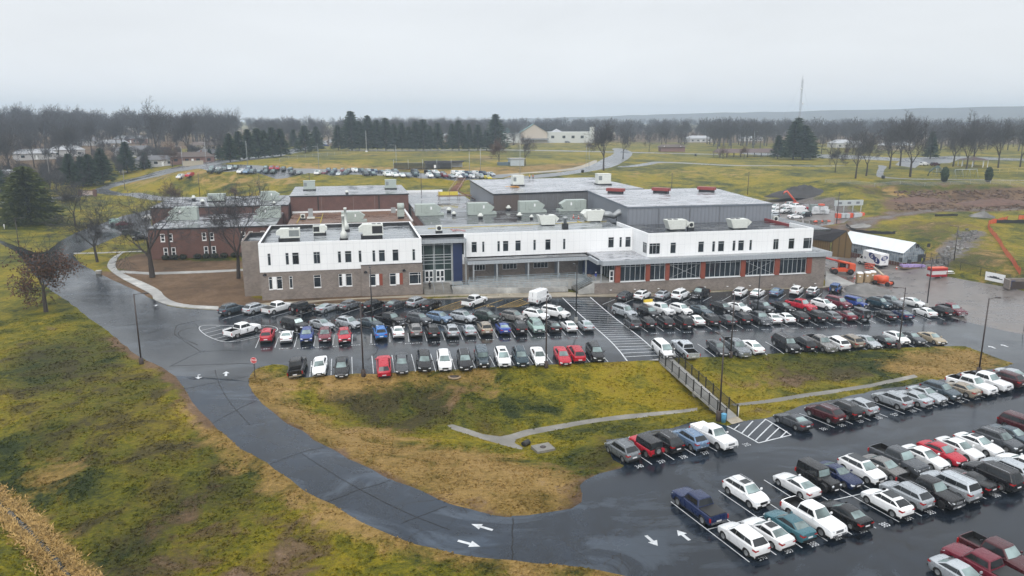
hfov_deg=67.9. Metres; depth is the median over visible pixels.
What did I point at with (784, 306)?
parked car
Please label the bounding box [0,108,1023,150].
woods
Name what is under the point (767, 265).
window
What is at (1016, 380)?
parked suv
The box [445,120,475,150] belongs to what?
pine tree
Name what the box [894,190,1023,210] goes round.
clods
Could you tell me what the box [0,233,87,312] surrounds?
oak tree
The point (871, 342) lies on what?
parked car
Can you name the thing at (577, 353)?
parked suv
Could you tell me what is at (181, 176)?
parked car
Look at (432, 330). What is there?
parked suv
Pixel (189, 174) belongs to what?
parked car
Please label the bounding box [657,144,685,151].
park restroom
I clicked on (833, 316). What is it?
parked suv
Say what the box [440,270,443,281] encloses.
door
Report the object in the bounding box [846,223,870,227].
spoil heap
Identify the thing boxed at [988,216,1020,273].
safety fence
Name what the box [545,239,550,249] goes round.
window
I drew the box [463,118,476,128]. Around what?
bare tree
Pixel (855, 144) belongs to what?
bare tree
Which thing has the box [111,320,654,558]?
road joints
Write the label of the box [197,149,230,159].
ranch house
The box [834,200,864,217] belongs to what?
frame rack
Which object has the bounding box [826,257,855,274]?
telehandler
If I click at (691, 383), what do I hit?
footbridge
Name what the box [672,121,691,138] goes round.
bare tree
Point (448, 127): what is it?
bare tree
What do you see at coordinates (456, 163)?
dugout
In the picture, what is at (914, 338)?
parked car
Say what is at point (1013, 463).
parked suv
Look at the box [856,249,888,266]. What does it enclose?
box truck
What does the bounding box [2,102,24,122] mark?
bare tree
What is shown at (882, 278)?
boom lift
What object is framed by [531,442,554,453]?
drain inlet
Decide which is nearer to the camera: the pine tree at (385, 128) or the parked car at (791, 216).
the parked car at (791, 216)
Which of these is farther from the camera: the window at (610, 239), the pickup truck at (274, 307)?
the window at (610, 239)
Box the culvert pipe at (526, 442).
[521,439,530,446]
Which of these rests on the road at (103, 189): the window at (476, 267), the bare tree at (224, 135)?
the bare tree at (224, 135)
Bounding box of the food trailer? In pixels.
[926,266,947,277]
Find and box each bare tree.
[0,104,13,123]
[0,123,26,161]
[0,127,20,165]
[1,115,35,149]
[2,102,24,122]
[13,129,42,166]
[17,114,42,148]
[20,104,35,119]
[34,104,61,122]
[42,127,62,157]
[42,179,96,225]
[43,191,123,261]
[47,119,80,153]
[50,126,80,152]
[51,110,67,122]
[60,104,79,120]
[73,117,98,154]
[82,111,106,137]
[88,110,104,137]
[92,134,115,155]
[98,177,197,277]
[99,115,119,140]
[103,113,128,136]
[103,121,119,145]
[116,105,135,133]
[120,112,134,131]
[125,96,173,148]
[126,111,146,134]
[156,181,183,198]
[158,138,182,166]
[162,108,197,151]
[163,116,189,143]
[165,111,180,129]
[182,110,199,140]
[188,181,289,278]
[192,105,207,140]
[192,107,220,140]
[192,116,215,141]
[200,108,229,137]
[205,125,224,150]
[211,128,232,160]
[221,108,241,138]
[226,179,238,195]
[267,122,281,131]
[276,125,289,133]
[279,117,299,141]
[284,119,302,137]
[306,117,319,131]
[388,117,402,131]
[430,117,443,129]
[441,116,452,137]
[444,121,454,135]
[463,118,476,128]
[487,135,506,158]
[500,121,511,140]
[503,119,519,132]
[507,126,522,143]
[511,133,537,165]
[583,117,617,170]
[611,124,635,158]
[644,124,655,135]
[644,132,656,147]
[652,120,667,143]
[657,124,672,142]
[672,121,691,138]
[672,122,687,142]
[676,117,693,143]
[676,131,690,144]
[707,120,733,148]
[717,146,730,155]
[720,119,739,148]
[739,146,749,155]
[743,122,766,146]
[753,122,770,148]
[763,118,779,145]
[778,119,792,134]
[786,116,802,130]
[816,128,833,153]
[820,123,842,152]
[825,143,845,172]
[839,123,851,139]
[839,127,880,178]
[846,127,862,153]
[850,129,884,175]
[861,127,875,141]
[874,122,887,142]
[876,118,919,168]
[881,115,920,165]
[891,110,942,176]
[923,119,933,143]
[927,128,946,143]
[931,122,950,134]
[934,126,949,150]
[937,120,985,166]
[947,121,989,168]
[959,109,1003,160]
[982,118,1022,167]
[1009,117,1023,166]
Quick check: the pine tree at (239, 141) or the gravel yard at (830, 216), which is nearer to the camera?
the gravel yard at (830, 216)
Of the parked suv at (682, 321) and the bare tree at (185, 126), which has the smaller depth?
the parked suv at (682, 321)
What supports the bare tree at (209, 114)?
on the ground at (882, 212)
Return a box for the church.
[503,124,593,142]
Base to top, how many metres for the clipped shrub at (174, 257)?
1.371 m
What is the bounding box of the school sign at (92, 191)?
[79,189,96,195]
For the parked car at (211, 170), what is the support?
on the parking lot at (279, 174)
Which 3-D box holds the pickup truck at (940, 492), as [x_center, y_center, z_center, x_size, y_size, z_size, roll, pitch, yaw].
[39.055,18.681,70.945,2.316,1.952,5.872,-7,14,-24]
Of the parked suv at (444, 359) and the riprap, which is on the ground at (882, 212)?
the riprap
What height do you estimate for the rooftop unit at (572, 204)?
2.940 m
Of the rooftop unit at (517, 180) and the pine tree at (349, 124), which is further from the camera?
the pine tree at (349, 124)
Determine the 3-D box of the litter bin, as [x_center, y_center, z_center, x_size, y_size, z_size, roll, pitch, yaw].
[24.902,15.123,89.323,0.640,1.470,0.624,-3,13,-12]
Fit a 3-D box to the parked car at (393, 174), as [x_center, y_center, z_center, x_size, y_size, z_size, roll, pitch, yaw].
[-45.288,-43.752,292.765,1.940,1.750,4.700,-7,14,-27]
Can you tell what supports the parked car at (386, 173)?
on the ground at (882, 212)
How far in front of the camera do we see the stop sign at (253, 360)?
99.48 m
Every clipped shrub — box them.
[161,254,169,259]
[170,254,178,259]
[179,254,186,258]
[193,254,201,258]
[202,253,209,258]
[211,253,218,257]
[220,252,227,257]
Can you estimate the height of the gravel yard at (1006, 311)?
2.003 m
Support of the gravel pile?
on the gravel yard at (1006, 311)
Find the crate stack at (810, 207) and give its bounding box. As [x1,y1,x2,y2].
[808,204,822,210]
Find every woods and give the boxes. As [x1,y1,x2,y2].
[0,107,232,154]
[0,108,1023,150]
[482,117,1016,145]
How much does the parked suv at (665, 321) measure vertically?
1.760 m
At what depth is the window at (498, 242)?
152.82 m
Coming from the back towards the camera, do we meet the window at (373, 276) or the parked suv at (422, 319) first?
the window at (373, 276)
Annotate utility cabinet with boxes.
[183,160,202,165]
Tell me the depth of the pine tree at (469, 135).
493.54 m
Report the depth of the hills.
2422.65 m
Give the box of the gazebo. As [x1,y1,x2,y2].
[958,157,988,167]
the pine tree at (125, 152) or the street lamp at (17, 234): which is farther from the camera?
the pine tree at (125, 152)
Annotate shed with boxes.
[497,158,524,165]
[812,226,851,257]
[848,231,930,265]
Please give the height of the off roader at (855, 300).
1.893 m
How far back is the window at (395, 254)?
144.26 m
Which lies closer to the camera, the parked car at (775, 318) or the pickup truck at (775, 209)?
the parked car at (775, 318)
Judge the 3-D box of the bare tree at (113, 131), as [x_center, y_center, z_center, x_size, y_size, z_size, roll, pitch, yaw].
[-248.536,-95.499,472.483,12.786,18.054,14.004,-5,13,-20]
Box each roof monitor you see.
[606,188,624,193]
[651,187,670,193]
[697,186,715,192]
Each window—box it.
[160,234,164,241]
[163,248,167,254]
[171,247,175,254]
[204,246,208,253]
[211,246,215,253]
[267,254,270,265]
[268,277,272,289]
[276,276,282,289]
[285,253,288,264]
[289,276,292,288]
[292,252,298,264]
[313,252,320,263]
[313,275,321,287]
[338,251,340,262]
[338,274,342,286]
[345,251,351,262]
[346,274,351,286]
[358,251,361,261]
[369,274,375,286]
[372,250,375,261]
[379,250,384,261]
[389,273,395,285]
[392,249,398,260]
[409,272,420,284]
[412,249,414,259]
[471,242,476,252]
[474,265,484,270]
[497,241,499,251]
[503,241,507,250]
[503,263,516,268]
[515,240,520,250]
[533,240,535,249]
[534,262,547,267]
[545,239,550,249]
[608,237,613,247]
[620,264,645,281]
[625,237,630,246]
[636,437,649,448]
[643,242,646,253]
[649,243,659,253]
[650,263,664,280]
[652,442,662,449]
[669,262,700,279]
[670,243,675,252]
[698,241,703,251]
[705,260,740,277]
[712,241,714,251]
[718,241,723,251]
[738,240,743,250]
[745,259,774,276]
[773,239,778,249]
[779,257,806,274]
[788,238,794,248]
[798,462,816,475]
[803,238,811,248]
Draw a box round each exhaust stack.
[340,215,347,239]
[343,207,349,231]
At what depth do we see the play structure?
309.52 m
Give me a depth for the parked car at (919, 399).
92.34 m
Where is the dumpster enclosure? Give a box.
[1003,278,1023,289]
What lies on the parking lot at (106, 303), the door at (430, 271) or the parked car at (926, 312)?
the parked car at (926, 312)
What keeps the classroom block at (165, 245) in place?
on the ground at (882, 212)
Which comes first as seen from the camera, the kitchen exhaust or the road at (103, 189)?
the kitchen exhaust
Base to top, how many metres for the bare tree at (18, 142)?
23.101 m
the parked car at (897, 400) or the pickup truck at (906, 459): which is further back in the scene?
the parked car at (897, 400)
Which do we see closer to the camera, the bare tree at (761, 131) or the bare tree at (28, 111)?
the bare tree at (761, 131)
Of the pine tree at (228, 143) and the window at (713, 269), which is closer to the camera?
the window at (713, 269)
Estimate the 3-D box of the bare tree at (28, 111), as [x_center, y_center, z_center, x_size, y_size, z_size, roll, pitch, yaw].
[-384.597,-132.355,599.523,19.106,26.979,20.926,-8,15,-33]
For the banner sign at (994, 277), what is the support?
attached to the chain link fence at (957, 260)
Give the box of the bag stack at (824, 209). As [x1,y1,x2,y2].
[811,204,829,213]
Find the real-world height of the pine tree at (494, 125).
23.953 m
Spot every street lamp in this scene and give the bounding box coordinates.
[15,217,22,253]
[133,292,148,364]
[346,302,365,377]
[369,266,372,320]
[544,295,548,368]
[573,263,577,322]
[716,332,724,421]
[729,291,734,357]
[750,260,760,309]
[893,287,905,349]
[922,257,932,306]
[954,226,958,259]
[976,297,1000,371]
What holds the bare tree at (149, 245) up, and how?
on the ground at (882, 212)
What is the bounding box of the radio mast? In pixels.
[784,80,808,122]
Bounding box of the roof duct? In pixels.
[307,209,314,218]
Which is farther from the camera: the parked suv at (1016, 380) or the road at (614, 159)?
the road at (614, 159)
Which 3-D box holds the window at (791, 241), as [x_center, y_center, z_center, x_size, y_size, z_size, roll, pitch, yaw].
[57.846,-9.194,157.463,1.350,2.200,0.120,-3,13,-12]
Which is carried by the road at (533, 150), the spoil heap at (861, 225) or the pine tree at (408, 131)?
the pine tree at (408, 131)
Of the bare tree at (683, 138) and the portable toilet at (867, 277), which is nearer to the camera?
the portable toilet at (867, 277)
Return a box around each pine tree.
[0,166,68,229]
[0,168,5,194]
[58,153,90,185]
[68,156,95,185]
[75,154,108,185]
[92,148,119,183]
[114,142,139,172]
[139,152,153,168]
[214,144,224,158]
[217,133,240,161]
[229,131,250,160]
[242,129,262,158]
[247,128,273,157]
[257,130,276,157]
[267,127,283,154]
[271,128,292,156]
[288,129,298,145]
[291,126,319,152]
[308,126,325,150]
[329,125,345,150]
[336,111,368,150]
[347,121,372,150]
[354,115,378,150]
[368,120,385,150]
[375,118,396,150]
[386,123,402,150]
[391,123,409,150]
[402,126,415,148]
[407,121,426,150]
[410,119,438,150]
[425,126,434,150]
[430,123,446,150]
[444,123,457,148]
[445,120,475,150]
[464,124,474,148]
[468,125,485,148]
[479,130,493,150]
[480,114,514,148]
[768,135,785,158]
[775,121,810,159]
[784,118,804,152]
[784,125,827,159]
[801,139,819,158]
[921,131,941,158]
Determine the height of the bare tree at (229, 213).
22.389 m
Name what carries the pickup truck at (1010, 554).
on the parking lot at (611, 520)
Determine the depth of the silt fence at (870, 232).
214.34 m
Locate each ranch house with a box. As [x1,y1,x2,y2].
[13,147,55,160]
[49,144,85,156]
[70,136,98,145]
[100,138,129,147]
[113,135,147,142]
[114,144,152,156]
[134,155,170,167]
[170,150,213,164]
[189,142,217,148]
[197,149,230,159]
[685,135,711,141]
[738,135,762,140]
[827,139,863,147]
[877,143,912,150]
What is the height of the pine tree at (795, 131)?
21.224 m
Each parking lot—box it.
[0,224,1023,380]
[102,210,151,235]
[178,164,516,180]
[511,362,1023,575]
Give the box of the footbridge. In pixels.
[653,348,742,423]
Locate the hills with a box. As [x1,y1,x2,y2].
[427,106,1023,125]
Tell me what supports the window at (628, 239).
in the school building
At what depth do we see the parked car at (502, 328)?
117.91 m
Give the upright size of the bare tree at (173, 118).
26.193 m
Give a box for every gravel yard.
[773,202,848,225]
[824,256,1023,334]
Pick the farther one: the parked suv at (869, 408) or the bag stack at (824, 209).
the bag stack at (824, 209)
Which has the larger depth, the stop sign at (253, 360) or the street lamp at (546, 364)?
the street lamp at (546, 364)
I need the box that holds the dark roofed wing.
[411,206,616,225]
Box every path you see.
[498,160,596,174]
[619,162,786,166]
[876,165,1023,180]
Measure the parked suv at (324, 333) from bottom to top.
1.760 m
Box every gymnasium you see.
[289,185,408,215]
[466,177,643,210]
[587,188,772,224]
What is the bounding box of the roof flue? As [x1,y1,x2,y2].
[562,216,567,228]
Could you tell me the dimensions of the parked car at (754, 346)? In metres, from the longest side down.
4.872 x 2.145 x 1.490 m
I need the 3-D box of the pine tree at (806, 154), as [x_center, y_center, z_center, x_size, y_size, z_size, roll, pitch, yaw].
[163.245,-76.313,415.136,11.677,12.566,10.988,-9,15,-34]
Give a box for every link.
[287,209,414,225]
[406,190,472,217]
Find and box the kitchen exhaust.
[391,203,404,218]
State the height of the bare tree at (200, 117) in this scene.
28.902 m
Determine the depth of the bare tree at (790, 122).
627.51 m
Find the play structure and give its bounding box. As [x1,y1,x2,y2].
[927,165,940,175]
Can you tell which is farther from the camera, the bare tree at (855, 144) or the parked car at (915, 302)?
the bare tree at (855, 144)
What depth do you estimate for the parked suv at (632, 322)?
122.74 m
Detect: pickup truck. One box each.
[222,321,260,337]
[261,300,290,314]
[287,356,306,377]
[373,311,406,326]
[461,294,487,307]
[643,299,675,315]
[670,339,700,358]
[671,487,728,525]
[689,286,709,298]
[689,421,738,449]
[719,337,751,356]
[747,310,772,324]
[772,207,782,213]
[780,207,789,212]
[780,495,847,538]
[782,202,792,206]
[785,298,817,311]
[787,203,802,208]
[803,334,837,352]
[867,443,930,475]
[876,295,906,307]
[895,472,965,509]
[935,302,967,315]
[940,542,1023,575]
[944,373,997,395]
[956,531,1023,573]
[960,370,1013,391]
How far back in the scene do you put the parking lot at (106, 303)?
122.18 m
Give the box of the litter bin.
[721,410,726,422]
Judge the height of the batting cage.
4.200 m
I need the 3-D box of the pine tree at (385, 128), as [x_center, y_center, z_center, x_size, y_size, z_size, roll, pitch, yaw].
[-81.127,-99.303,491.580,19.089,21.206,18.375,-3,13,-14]
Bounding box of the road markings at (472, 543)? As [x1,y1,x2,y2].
[155,293,1007,561]
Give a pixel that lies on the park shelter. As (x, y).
(754, 151)
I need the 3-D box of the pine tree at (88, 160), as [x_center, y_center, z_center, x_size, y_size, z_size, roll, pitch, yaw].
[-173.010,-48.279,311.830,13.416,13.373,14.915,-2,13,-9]
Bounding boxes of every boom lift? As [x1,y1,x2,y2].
[783,190,798,202]
[865,263,893,286]
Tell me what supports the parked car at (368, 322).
on the parking lot at (106, 303)
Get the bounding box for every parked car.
[109,218,125,224]
[122,229,139,235]
[132,235,147,239]
[176,174,184,178]
[185,172,193,176]
[207,168,215,172]
[214,168,223,172]
[248,169,256,173]
[279,331,293,342]
[309,318,334,328]
[311,356,327,376]
[314,303,337,312]
[333,355,349,377]
[357,317,383,328]
[369,171,376,175]
[383,171,390,175]
[383,299,405,309]
[390,172,398,176]
[391,326,404,337]
[394,352,409,373]
[425,172,433,176]
[451,170,459,173]
[461,324,476,335]
[475,173,483,178]
[483,175,491,178]
[495,323,510,333]
[530,347,547,365]
[545,321,561,332]
[553,346,571,365]
[560,321,577,331]
[577,320,594,330]
[689,305,713,314]
[689,315,705,325]
[706,339,730,355]
[718,314,736,324]
[727,302,751,312]
[740,517,795,550]
[742,340,764,353]
[750,288,764,297]
[763,509,817,542]
[767,313,782,323]
[769,287,783,296]
[770,301,795,311]
[772,472,821,499]
[773,412,813,430]
[777,312,795,322]
[787,214,802,218]
[819,499,873,531]
[820,460,863,489]
[836,310,857,320]
[857,334,881,348]
[863,453,907,480]
[872,335,896,347]
[873,310,898,319]
[891,310,914,319]
[898,390,934,406]
[899,297,925,306]
[899,331,926,344]
[902,443,950,470]
[906,385,947,403]
[912,307,937,316]
[916,439,967,466]
[917,332,947,344]
[927,554,982,575]
[934,436,985,460]
[943,467,999,494]
[946,381,982,397]
[953,431,1004,456]
[989,423,1023,443]
[993,367,1023,375]
[994,452,1023,462]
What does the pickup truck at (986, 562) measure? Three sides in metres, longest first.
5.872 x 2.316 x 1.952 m
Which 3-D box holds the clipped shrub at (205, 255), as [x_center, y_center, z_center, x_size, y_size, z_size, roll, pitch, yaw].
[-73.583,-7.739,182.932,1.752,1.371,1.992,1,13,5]
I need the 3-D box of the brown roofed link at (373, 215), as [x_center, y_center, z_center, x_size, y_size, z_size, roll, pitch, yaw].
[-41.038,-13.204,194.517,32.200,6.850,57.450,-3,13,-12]
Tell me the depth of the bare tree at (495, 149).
339.15 m
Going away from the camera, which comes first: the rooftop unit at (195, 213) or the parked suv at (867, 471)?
the parked suv at (867, 471)
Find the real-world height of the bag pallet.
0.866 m
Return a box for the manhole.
[448,375,460,379]
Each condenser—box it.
[300,214,305,219]
[435,225,442,232]
[687,222,693,229]
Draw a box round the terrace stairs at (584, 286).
[571,273,593,293]
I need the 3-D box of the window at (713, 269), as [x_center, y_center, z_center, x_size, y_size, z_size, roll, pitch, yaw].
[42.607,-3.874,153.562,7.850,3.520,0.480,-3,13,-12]
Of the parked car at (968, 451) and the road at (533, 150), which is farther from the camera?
the road at (533, 150)
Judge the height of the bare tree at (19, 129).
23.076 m
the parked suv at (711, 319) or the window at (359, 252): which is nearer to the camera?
the parked suv at (711, 319)
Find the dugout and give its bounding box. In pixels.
[424,161,463,166]
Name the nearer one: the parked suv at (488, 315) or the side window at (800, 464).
the side window at (800, 464)
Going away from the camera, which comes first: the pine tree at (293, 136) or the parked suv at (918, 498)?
the parked suv at (918, 498)
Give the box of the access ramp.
[451,272,585,293]
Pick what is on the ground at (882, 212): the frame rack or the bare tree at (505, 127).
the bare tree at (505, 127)
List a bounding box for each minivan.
[527,317,544,332]
[651,338,674,358]
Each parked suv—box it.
[217,302,243,314]
[241,302,268,314]
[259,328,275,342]
[280,315,309,331]
[299,326,313,342]
[317,326,331,342]
[335,315,360,329]
[337,327,351,342]
[338,299,361,310]
[362,299,384,309]
[373,325,387,339]
[375,355,391,377]
[405,312,432,325]
[406,296,426,307]
[408,323,422,336]
[416,349,432,371]
[420,298,441,309]
[425,324,439,337]
[426,310,452,323]
[436,348,452,370]
[444,324,458,337]
[449,309,476,322]
[457,348,472,370]
[473,309,500,322]
[477,321,492,334]
[494,346,511,366]
[500,309,527,320]
[511,320,527,333]
[511,345,528,366]
[522,307,549,320]
[541,304,570,318]
[566,345,585,362]
[585,341,604,361]
[604,438,640,462]
[611,302,637,317]
[616,291,633,300]
[623,316,641,328]
[633,289,650,299]
[637,305,660,317]
[639,316,656,327]
[649,430,684,453]
[654,290,670,299]
[655,315,674,327]
[668,302,692,314]
[671,288,689,300]
[672,314,693,328]
[672,427,709,450]
[701,313,720,325]
[710,300,734,313]
[717,521,770,558]
[722,474,769,508]
[732,287,747,297]
[732,311,752,323]
[749,299,775,312]
[771,212,780,216]
[771,332,801,352]
[772,204,782,208]
[789,285,803,295]
[789,311,810,321]
[792,336,816,350]
[798,211,811,217]
[804,402,845,423]
[805,310,827,321]
[806,286,819,296]
[810,297,836,309]
[824,311,842,321]
[825,294,852,308]
[825,399,864,419]
[828,335,850,350]
[837,453,887,484]
[839,333,865,348]
[842,397,879,415]
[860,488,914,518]
[865,295,892,308]
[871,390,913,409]
[878,480,935,510]
[883,330,910,344]
[919,379,962,400]
[920,469,982,502]
[928,305,954,316]
[961,460,1023,492]
[972,425,1023,452]
[980,457,1023,477]
[991,370,1023,387]
[996,410,1023,431]
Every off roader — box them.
[290,300,315,313]
[474,344,490,367]
[628,432,664,457]
[795,457,841,492]
[828,282,842,293]
[844,295,868,307]
[849,307,871,319]
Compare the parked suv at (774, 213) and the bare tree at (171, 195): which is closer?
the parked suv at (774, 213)
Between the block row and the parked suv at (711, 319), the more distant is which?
the block row
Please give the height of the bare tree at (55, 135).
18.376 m
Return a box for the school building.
[241,215,831,300]
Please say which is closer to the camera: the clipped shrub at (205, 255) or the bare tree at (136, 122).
the clipped shrub at (205, 255)
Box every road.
[0,139,331,207]
[350,149,717,154]
[504,148,631,178]
[742,153,1023,167]
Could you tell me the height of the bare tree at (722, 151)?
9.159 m
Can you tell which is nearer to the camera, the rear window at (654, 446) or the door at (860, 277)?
the rear window at (654, 446)
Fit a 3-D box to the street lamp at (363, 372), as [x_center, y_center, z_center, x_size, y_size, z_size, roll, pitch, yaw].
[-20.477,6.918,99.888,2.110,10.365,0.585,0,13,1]
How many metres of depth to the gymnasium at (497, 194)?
214.79 m
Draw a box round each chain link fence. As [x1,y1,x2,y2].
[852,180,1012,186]
[921,252,1010,275]
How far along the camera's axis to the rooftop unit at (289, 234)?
145.21 m
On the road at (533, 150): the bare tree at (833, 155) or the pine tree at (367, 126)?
the pine tree at (367, 126)
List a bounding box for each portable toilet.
[855,272,863,283]
[863,271,870,282]
[870,270,875,281]
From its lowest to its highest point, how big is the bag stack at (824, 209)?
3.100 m
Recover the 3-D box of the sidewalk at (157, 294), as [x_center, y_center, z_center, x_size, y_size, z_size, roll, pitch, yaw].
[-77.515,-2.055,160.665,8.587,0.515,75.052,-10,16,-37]
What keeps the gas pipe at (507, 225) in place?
on the school building
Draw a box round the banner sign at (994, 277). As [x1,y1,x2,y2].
[985,271,1005,282]
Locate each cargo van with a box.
[528,287,551,304]
[792,206,807,213]
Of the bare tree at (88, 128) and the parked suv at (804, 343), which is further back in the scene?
the bare tree at (88, 128)
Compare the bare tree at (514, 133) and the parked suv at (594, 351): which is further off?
the bare tree at (514, 133)
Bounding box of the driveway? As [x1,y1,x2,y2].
[176,376,511,559]
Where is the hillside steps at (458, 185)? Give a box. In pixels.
[448,177,466,191]
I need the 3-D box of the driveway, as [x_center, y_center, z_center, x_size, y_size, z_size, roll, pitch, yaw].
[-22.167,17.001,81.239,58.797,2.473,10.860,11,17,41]
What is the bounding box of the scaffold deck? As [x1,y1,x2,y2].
[437,190,474,200]
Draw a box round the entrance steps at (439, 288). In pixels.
[423,279,451,294]
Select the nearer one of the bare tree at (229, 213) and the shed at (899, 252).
the bare tree at (229, 213)
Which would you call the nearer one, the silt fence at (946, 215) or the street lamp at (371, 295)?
the street lamp at (371, 295)
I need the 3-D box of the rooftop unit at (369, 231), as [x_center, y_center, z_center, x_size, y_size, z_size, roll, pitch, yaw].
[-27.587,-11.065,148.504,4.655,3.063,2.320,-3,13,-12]
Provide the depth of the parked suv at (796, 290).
150.85 m
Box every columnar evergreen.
[940,167,949,181]
[984,166,993,181]
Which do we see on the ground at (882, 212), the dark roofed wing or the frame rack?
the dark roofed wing
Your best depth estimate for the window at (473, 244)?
151.78 m
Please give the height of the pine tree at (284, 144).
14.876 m
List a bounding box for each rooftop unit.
[166,206,199,220]
[207,193,226,201]
[253,206,281,218]
[260,191,281,200]
[276,227,300,241]
[303,180,315,190]
[313,224,326,235]
[341,211,366,221]
[358,223,382,239]
[384,179,396,188]
[415,203,443,215]
[466,202,496,214]
[510,175,524,185]
[518,200,546,212]
[536,214,558,225]
[556,199,585,211]
[577,209,620,222]
[594,173,611,184]
[663,218,689,230]
[726,218,750,228]
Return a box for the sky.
[0,0,1023,121]
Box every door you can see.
[425,270,428,281]
[429,270,432,281]
[436,270,439,281]
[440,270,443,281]
[609,270,613,281]
[858,275,862,282]
[865,274,869,281]
[917,254,925,261]
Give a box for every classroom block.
[148,212,283,259]
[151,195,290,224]
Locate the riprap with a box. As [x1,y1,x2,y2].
[927,228,979,266]
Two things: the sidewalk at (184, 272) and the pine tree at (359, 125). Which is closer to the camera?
the sidewalk at (184, 272)
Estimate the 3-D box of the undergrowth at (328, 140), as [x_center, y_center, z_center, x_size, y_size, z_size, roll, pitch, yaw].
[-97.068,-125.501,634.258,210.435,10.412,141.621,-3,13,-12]
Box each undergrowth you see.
[0,126,234,169]
[0,142,209,192]
[286,132,528,144]
[562,130,1018,142]
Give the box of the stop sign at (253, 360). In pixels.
[250,357,256,374]
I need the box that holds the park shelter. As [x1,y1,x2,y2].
[713,148,773,157]
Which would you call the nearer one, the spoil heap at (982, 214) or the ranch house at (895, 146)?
the spoil heap at (982, 214)
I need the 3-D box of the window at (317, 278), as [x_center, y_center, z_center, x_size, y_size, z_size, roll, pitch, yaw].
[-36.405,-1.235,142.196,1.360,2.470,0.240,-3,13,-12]
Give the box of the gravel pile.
[843,283,893,294]
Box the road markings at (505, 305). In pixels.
[434,298,527,309]
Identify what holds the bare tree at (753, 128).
on the ground at (882, 212)
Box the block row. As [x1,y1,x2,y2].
[794,220,827,222]
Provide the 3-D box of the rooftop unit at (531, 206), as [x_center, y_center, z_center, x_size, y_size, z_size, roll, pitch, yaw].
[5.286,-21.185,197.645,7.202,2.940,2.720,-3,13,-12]
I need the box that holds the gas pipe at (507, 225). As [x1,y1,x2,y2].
[428,221,603,228]
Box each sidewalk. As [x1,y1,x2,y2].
[73,251,141,253]
[107,251,217,309]
[120,269,242,274]
[261,286,828,305]
[825,271,854,286]
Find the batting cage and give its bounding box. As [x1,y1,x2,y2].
[393,159,450,169]
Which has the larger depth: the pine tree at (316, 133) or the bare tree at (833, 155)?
the pine tree at (316, 133)
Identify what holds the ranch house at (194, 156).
on the ground at (882, 212)
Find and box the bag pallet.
[899,264,925,268]
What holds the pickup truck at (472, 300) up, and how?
on the parking lot at (106, 303)
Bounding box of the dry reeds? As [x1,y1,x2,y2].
[0,483,103,575]
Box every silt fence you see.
[846,223,895,233]
[935,214,957,215]
[997,220,1023,222]
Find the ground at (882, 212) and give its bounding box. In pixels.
[0,122,1023,575]
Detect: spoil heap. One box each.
[764,184,823,197]
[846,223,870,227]
[889,196,950,203]
[955,198,1023,206]
[969,211,994,217]
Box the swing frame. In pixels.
[952,169,977,177]
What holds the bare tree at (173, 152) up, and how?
on the ground at (882, 212)
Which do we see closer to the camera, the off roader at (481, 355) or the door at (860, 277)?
the off roader at (481, 355)

